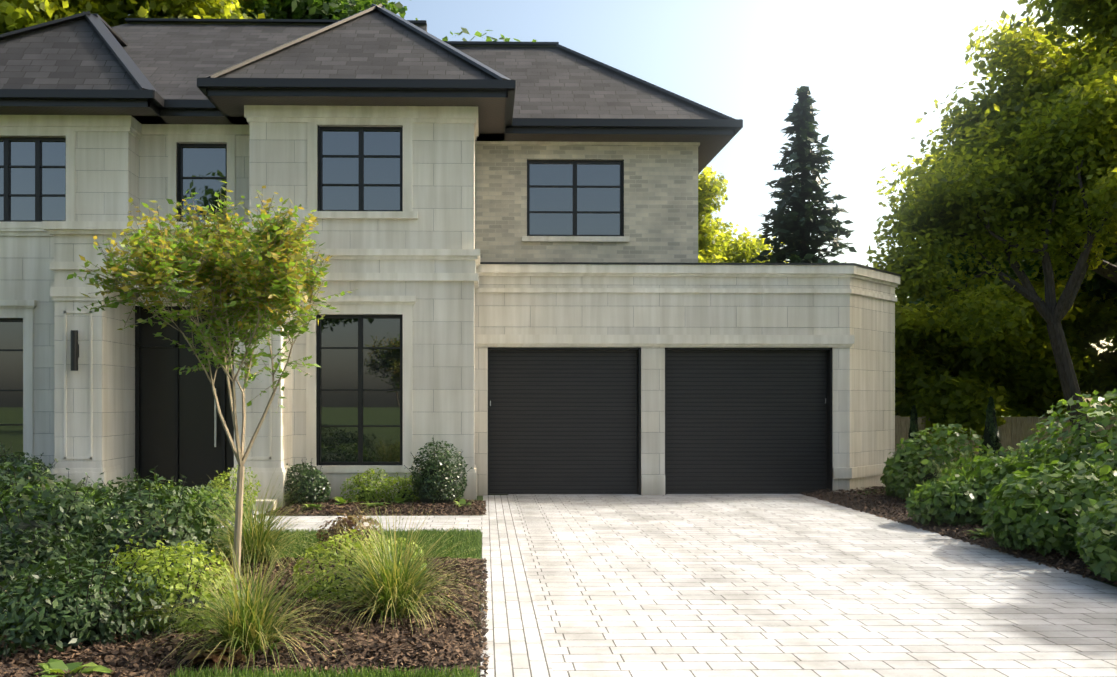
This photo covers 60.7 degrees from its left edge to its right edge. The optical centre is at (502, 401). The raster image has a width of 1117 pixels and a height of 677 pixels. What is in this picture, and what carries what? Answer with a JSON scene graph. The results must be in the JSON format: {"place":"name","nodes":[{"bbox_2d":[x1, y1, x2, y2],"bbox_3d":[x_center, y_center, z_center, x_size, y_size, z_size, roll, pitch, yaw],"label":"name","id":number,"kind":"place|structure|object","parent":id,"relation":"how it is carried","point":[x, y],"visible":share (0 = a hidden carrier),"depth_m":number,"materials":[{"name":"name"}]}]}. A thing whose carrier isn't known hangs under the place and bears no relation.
{"place":"outdoors","nodes":[
{"label":"outdoors","id":0,"kind":"place"},
{"bbox_2d":[210,528,482,558],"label":"lawn","id":1,"kind":"structure","parent":0,"point":[473,537],"depth_m":11.06,"materials":[{"name":"green plant"}]},
{"bbox_2d":[100,410,1116,676],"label":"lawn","id":2,"kind":"structure","parent":0,"point":[906,474],"depth_m":13.98,"materials":[{"name":"green plant"}]},
{"bbox_2d":[0,463,129,556],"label":"shrub","id":3,"kind":"object","parent":2,"relation":"on","point":[9,518],"visible":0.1,"depth_m":9.40,"materials":[{"name":"green plant"}]},
{"bbox_2d":[2,468,130,528],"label":"dark shrub","id":4,"kind":"object","parent":2,"relation":"on","point":[108,495],"depth_m":11.51,"materials":[{"name":"green plant"}]},
{"bbox_2d":[0,664,167,676],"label":"bed mulch","id":5,"kind":"object","parent":2,"relation":"on","point":[4,668],"visible":0.1,"depth_m":5.84,"materials":[{"name":"brown wood"}]},
{"bbox_2d":[32,659,111,676],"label":"hosta plant","id":6,"kind":"object","parent":5,"relation":"on","point":[53,665],"visible":0.81,"depth_m":5.63,"materials":[{"name":"green plant"}]},
{"bbox_2d":[0,663,183,676],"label":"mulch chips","id":7,"kind":"object","parent":5,"relation":"on","point":[115,673],"visible":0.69,"depth_m":5.62,"materials":[{"name":"brown wood"}]},
{"bbox_2d":[0,0,280,33],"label":"tree","id":8,"kind":"object","parent":2,"relation":"on","point":[17,14],"visible":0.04,"depth_m":26.40,"materials":[{"name":"green plant"}]},
{"bbox_2d":[97,468,254,540],"bbox_3d":[-3.866,1.227,11.189,1.922,0.913,1.802,0,0,-1],"label":"dark shrub","id":9,"kind":"object","parent":2,"relation":"on","point":[198,487],"visible":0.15,"depth_m":11.17,"materials":[{"name":"green plant"}]},
{"bbox_2d":[132,486,259,555],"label":"shrub","id":10,"kind":"object","parent":2,"relation":"on","point":[209,501],"visible":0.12,"depth_m":10.05,"materials":[{"name":"green plant"}]},
{"bbox_2d":[66,181,354,597],"bbox_3d":[-2.241,-0.054,7.540,1.952,3.465,2.146,0,0,-40],"label":"young tree","id":11,"kind":"object","parent":2,"relation":"on","point":[257,277],"visible":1,"depth_m":7.36,"materials":[{"name":"green plant"}]},
{"bbox_2d":[199,465,260,518],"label":"lime shrub","id":12,"kind":"object","parent":2,"relation":"on","point":[222,481],"visible":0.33,"depth_m":13.55,"materials":[{"name":"green plant"}]},
{"bbox_2d":[0,556,489,676],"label":"bed mulch","id":13,"kind":"object","parent":2,"relation":"on","point":[269,658],"visible":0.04,"depth_m":6.12,"materials":[{"name":"brown wood"}]},
{"bbox_2d":[0,611,29,638],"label":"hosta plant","id":14,"kind":"object","parent":13,"relation":"on","point":[21,623],"visible":0.1,"depth_m":6.52,"materials":[{"name":"green plant"}]},
{"bbox_2d":[0,520,96,611],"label":"dark shrub","id":15,"kind":"object","parent":13,"relation":"on","point":[9,568],"visible":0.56,"depth_m":7.28,"materials":[{"name":"green plant"}]},
{"bbox_2d":[0,460,120,587],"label":"dark shrub","id":16,"kind":"object","parent":13,"relation":"on","point":[26,521],"visible":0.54,"depth_m":8.14,"materials":[{"name":"green plant"}]},
{"bbox_2d":[0,542,189,658],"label":"dark shrub","id":17,"kind":"object","parent":13,"relation":"on","point":[75,614],"visible":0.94,"depth_m":6.30,"materials":[{"name":"green plant"}]},
{"bbox_2d":[46,473,216,586],"bbox_3d":[-3.371,1.171,8.716,1.520,1.021,1.808,0,0,-1],"label":"dark shrub","id":18,"kind":"object","parent":13,"relation":"on","point":[174,535],"visible":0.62,"depth_m":8.43,"materials":[{"name":"green plant"}]},
{"bbox_2d":[100,532,229,603],"bbox_3d":[-2.689,1.351,7.538,0.992,0.656,0.811,0,0,-1],"label":"shrub","id":19,"kind":"object","parent":13,"relation":"on","point":[143,553],"visible":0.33,"depth_m":7.44,"materials":[{"name":"green plant"}]},
{"bbox_2d":[113,544,238,633],"bbox_3d":[-2.349,1.363,6.843,0.931,0.636,0.782,0,0,-1],"label":"shrub","id":20,"kind":"object","parent":13,"relation":"on","point":[189,596],"visible":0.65,"depth_m":6.67,"materials":[{"name":"green plant"}]},
{"bbox_2d":[125,491,230,562],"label":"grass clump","id":21,"kind":"object","parent":13,"relation":"on","point":[187,525],"visible":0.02,"depth_m":9.29,"materials":[{"name":"green plant"}]},
{"bbox_2d":[180,643,249,669],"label":"bronze plant","id":22,"kind":"object","parent":13,"relation":"on","point":[202,656],"visible":0.81,"depth_m":5.89,"materials":[{"name":"brown plant"}]},
{"bbox_2d":[124,520,362,676],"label":"grass clump","id":23,"kind":"object","parent":13,"relation":"on","point":[245,627],"visible":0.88,"depth_m":6.09,"materials":[{"name":"green plant"}]},
{"bbox_2d":[189,462,351,573],"bbox_3d":[-2.416,1.266,9.468,2.073,1.427,2.025,0,0,-1],"label":"grass clump","id":24,"kind":"object","parent":13,"relation":"on","point":[251,531],"visible":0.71,"depth_m":9.35,"materials":[{"name":"green plant"}]},
{"bbox_2d":[292,529,401,604],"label":"shrub","id":25,"kind":"object","parent":13,"relation":"on","point":[326,592],"visible":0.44,"depth_m":7.65,"materials":[{"name":"green plant"}]},
{"bbox_2d":[322,520,396,565],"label":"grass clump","id":26,"kind":"object","parent":13,"relation":"on","point":[353,542],"visible":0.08,"depth_m":9.36,"materials":[{"name":"green plant"}]},
{"bbox_2d":[341,528,426,581],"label":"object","id":27,"kind":"object","parent":13,"relation":"on","point":[423,565],"visible":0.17,"depth_m":8.49,"materials":[{"name":"green plant"}]},
{"bbox_2d":[283,495,502,640],"bbox_3d":[-0.829,1.323,7.125,1.868,1.342,1.916,0,0,-1],"label":"grass clump","id":28,"kind":"object","parent":13,"relation":"on","point":[393,589],"visible":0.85,"depth_m":7.03,"materials":[{"name":"green plant"}]},
{"bbox_2d":[168,663,479,676],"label":"lawn blades","id":29,"kind":"object","parent":2,"relation":"on","point":[466,672],"visible":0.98,"depth_m":5.68,"materials":[{"name":"green plant"}]},
{"bbox_2d":[316,505,383,551],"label":"sedum shrub","id":30,"kind":"object","parent":2,"relation":"on","point":[347,520],"visible":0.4,"depth_m":10.39,"materials":[{"name":"brown plant"}]},
{"bbox_2d":[220,511,482,531],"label":"walkway pavers","id":31,"kind":"object","parent":2,"relation":"on","point":[462,522],"visible":0.29,"depth_m":13.11,"materials":[{"name":"grey concrete"}]},
{"bbox_2d":[266,498,486,515],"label":"bed mulch","id":32,"kind":"object","parent":2,"relation":"on","point":[416,510],"visible":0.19,"depth_m":14.14,"materials":[{"name":"brown wood"}]},
{"bbox_2d":[284,458,330,503],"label":"boxwood","id":33,"kind":"object","parent":32,"relation":"on","point":[313,487],"visible":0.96,"depth_m":14.86,"materials":[{"name":"green plant"}]},
{"bbox_2d":[302,504,321,509],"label":"hosta plant","id":34,"kind":"object","parent":32,"relation":"on","point":[314,505],"visible":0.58,"depth_m":14.23,"materials":[{"name":"green plant"}]},
{"bbox_2d":[331,496,357,504],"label":"hosta plant","id":35,"kind":"object","parent":32,"relation":"on","point":[340,499],"visible":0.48,"depth_m":14.82,"materials":[{"name":"green plant"}]},
{"bbox_2d":[340,468,393,502],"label":"shrub","id":36,"kind":"object","parent":32,"relation":"on","point":[368,493],"visible":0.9,"depth_m":15.06,"materials":[{"name":"green plant"}]},
{"bbox_2d":[362,502,389,507],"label":"hosta plant","id":37,"kind":"object","parent":32,"relation":"on","point":[374,503],"visible":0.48,"depth_m":14.45,"materials":[{"name":"green plant"}]},
{"bbox_2d":[377,472,420,503],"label":"shrub","id":38,"kind":"object","parent":32,"relation":"on","point":[405,492],"visible":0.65,"depth_m":15.14,"materials":[{"name":"green plant"}]},
{"bbox_2d":[392,497,409,505],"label":"hosta plant","id":39,"kind":"object","parent":32,"relation":"on","point":[399,500],"visible":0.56,"depth_m":14.83,"materials":[{"name":"green plant"}]},
{"bbox_2d":[404,437,472,505],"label":"boxwood","id":40,"kind":"object","parent":32,"relation":"on","point":[434,483],"visible":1,"depth_m":14.85,"materials":[{"name":"green plant"}]},
{"bbox_2d":[453,498,474,508],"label":"hosta plant","id":41,"kind":"object","parent":32,"relation":"on","point":[462,501],"visible":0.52,"depth_m":14.70,"materials":[{"name":"green plant"}]},
{"bbox_2d":[232,0,535,41],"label":"tree","id":42,"kind":"object","parent":2,"relation":"on","point":[319,9],"visible":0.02,"depth_m":31.08,"materials":[{"name":"green plant"}]},
{"bbox_2d":[0,3,901,510],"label":"house","id":43,"kind":"structure","parent":2,"relation":"on","point":[538,299],"depth_m":16.65,"materials":[{"name":"stone"}]},
{"bbox_2d":[480,495,554,676],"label":"driveway border","id":44,"kind":"object","parent":2,"relation":"on","point":[516,646],"visible":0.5,"depth_m":7.73,"materials":[{"name":"grey stone"}]},
{"bbox_2d":[698,165,784,262],"bbox_3d":[5.689,-3.042,32.244,7.028,9.437,6.217,0,0,-36],"label":"tree","id":45,"kind":"object","parent":2,"relation":"on","point":[721,247],"visible":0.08,"depth_m":30.58,"materials":[{"name":"green plant"}]},
{"bbox_2d":[742,238,846,262],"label":"hedge tree","id":46,"kind":"object","parent":2,"relation":"on","point":[765,248],"depth_m":45.28,"materials":[{"name":"green plant"}]},
{"bbox_2d":[749,86,856,262],"bbox_3d":[8.939,-3.872,28.660,4.782,11.096,5.091,0,0,-1],"label":"spruce tree","id":47,"kind":"object","parent":2,"relation":"on","point":[797,225],"visible":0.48,"depth_m":28.25,"materials":[{"name":"green plant"}]},
{"bbox_2d":[508,494,1116,676],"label":"driveway pavers","id":48,"kind":"object","parent":2,"relation":"on","point":[723,585],"depth_m":8.14,"materials":[{"name":"grey stone"}]},
{"bbox_2d":[905,405,921,462],"bbox_3d":[10.419,0.878,24.102,0.494,1.596,0.408,0,0,-20],"label":"conifer tree","id":49,"kind":"object","parent":2,"relation":"on","point":[913,422],"visible":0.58,"depth_m":24.04,"materials":[{"name":"green plant"}]},
{"bbox_2d":[895,300,947,416],"bbox_3d":[9.763,-0.741,27.623,6.665,4.835,5.171,0,0,-1],"label":"hedge tree","id":50,"kind":"object","parent":2,"relation":"on","point":[909,364],"visible":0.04,"depth_m":25.95,"materials":[{"name":"green plant"}]},
{"bbox_2d":[799,486,1116,584],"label":"bed mulch","id":51,"kind":"object","parent":2,"relation":"on","point":[991,543],"visible":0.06,"depth_m":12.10,"materials":[{"name":"brown wood"}]},
{"bbox_2d":[857,489,885,495],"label":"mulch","id":52,"kind":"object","parent":51,"relation":"on","point":[871,492],"depth_m":16.97,"materials":[{"name":"brown wood"}]},
{"bbox_2d":[880,422,993,500],"bbox_3d":[6.946,1.001,15.325,1.678,1.362,2.108,0,0,-1],"label":"shrub","id":53,"kind":"object","parent":51,"relation":"on","point":[895,481],"visible":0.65,"depth_m":15.03,"materials":[{"name":"green plant"}]},
{"bbox_2d":[915,449,988,501],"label":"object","id":54,"kind":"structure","parent":51,"relation":"on","point":[947,468],"depth_m":14.26,"materials":[{"name":"green plant"}]},
{"bbox_2d":[904,467,1037,526],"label":"shrub","id":55,"kind":"object","parent":51,"relation":"on","point":[930,506],"visible":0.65,"depth_m":12.40,"materials":[{"name":"green plant"}]},
{"bbox_2d":[963,526,994,539],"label":"hosta plant","id":56,"kind":"object","parent":51,"relation":"on","point":[981,533],"visible":0.4,"depth_m":11.43,"materials":[{"name":"green plant"}]},
{"bbox_2d":[939,438,1095,523],"bbox_3d":[6.984,1.074,12.671,2.159,1.215,1.736,0,0,-1],"label":"shrub","id":57,"kind":"object","parent":51,"relation":"on","point":[1000,465],"visible":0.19,"depth_m":12.62,"materials":[{"name":"green plant"}]},
{"bbox_2d":[968,443,1113,481],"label":"shrub","id":58,"kind":"object","parent":51,"relation":"on","point":[1008,453],"visible":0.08,"depth_m":14.01,"materials":[{"name":"green plant"}]},
{"bbox_2d":[980,460,1116,557],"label":"shrub","id":59,"kind":"object","parent":51,"relation":"on","point":[1051,528],"visible":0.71,"depth_m":10.06,"materials":[{"name":"green plant"}]},
{"bbox_2d":[1014,388,1116,513],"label":"shrub","id":60,"kind":"object","parent":51,"relation":"on","point":[1067,455],"visible":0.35,"depth_m":11.47,"materials":[{"name":"green plant"}]},
{"bbox_2d":[1075,494,1116,581],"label":"shrub","id":61,"kind":"object","parent":51,"relation":"on","point":[1096,537],"visible":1,"depth_m":8.61,"materials":[{"name":"green plant"}]},
{"bbox_2d":[1081,429,1116,507],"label":"shrub","id":62,"kind":"object","parent":51,"relation":"on","point":[1101,468],"visible":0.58,"depth_m":9.62,"materials":[{"name":"green plant"}]},
{"bbox_2d":[897,281,1083,444],"bbox_3d":[12.702,-0.775,27.178,5.998,4.902,5.805,0,0,-1],"label":"hedge tree","id":63,"kind":"object","parent":2,"relation":"on","point":[960,392],"visible":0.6,"depth_m":25.31,"materials":[{"name":"green plant"}]},
{"bbox_2d":[978,396,1002,456],"bbox_3d":[11.354,0.773,22.126,0.626,1.806,0.463,0,0,-17],"label":"conifer tree","id":64,"kind":"object","parent":2,"relation":"on","point":[991,435],"visible":0.69,"depth_m":22.03,"materials":[{"name":"green plant"}]},
{"bbox_2d":[866,46,1116,454],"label":"leaning tree","id":65,"kind":"object","parent":2,"relation":"on","point":[1060,203],"visible":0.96,"depth_m":20.36,"materials":[{"name":"green plant"}]},
{"bbox_2d":[874,0,1116,283],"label":"tree","id":66,"kind":"object","parent":2,"relation":"on","point":[1032,67],"visible":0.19,"depth_m":22.52,"materials":[{"name":"green plant"}]},
{"bbox_2d":[895,241,1116,412],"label":"tree","id":67,"kind":"object","parent":2,"relation":"on","point":[1099,283],"visible":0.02,"depth_m":29.42,"materials":[{"name":"green plant"}]},
{"bbox_2d":[895,416,1116,463],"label":"wooden fence","id":68,"kind":"object","parent":2,"relation":"on","point":[1013,431],"visible":0.06,"depth_m":25.17,"materials":[{"name":"brown wood"}]},
{"bbox_2d":[975,271,1116,416],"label":"hedge tree","id":69,"kind":"object","parent":2,"relation":"on","point":[1094,323],"visible":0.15,"depth_m":26.74,"materials":[{"name":"green plant"}]},
{"bbox_2d":[1077,333,1116,412],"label":"hedge tree","id":70,"kind":"object","parent":2,"relation":"on","point":[1102,381],"visible":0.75,"depth_m":26.85,"materials":[{"name":"green plant"}]},
{"bbox_2d":[232,0,1116,406],"label":"sky","id":71,"kind":"structure","parent":0,"point":[870,68],"materials":[{"name":"white"}]},
{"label":"mulch in the left bed","id":72,"kind":"object","parent":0,"visible":0},
{"bbox_2d":[0,439,57,504],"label":"dark shrub","id":73,"kind":"object","parent":72,"relation":"on","point":[30,477],"visible":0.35,"depth_m":14.04,"materials":[{"name":"green plant"}]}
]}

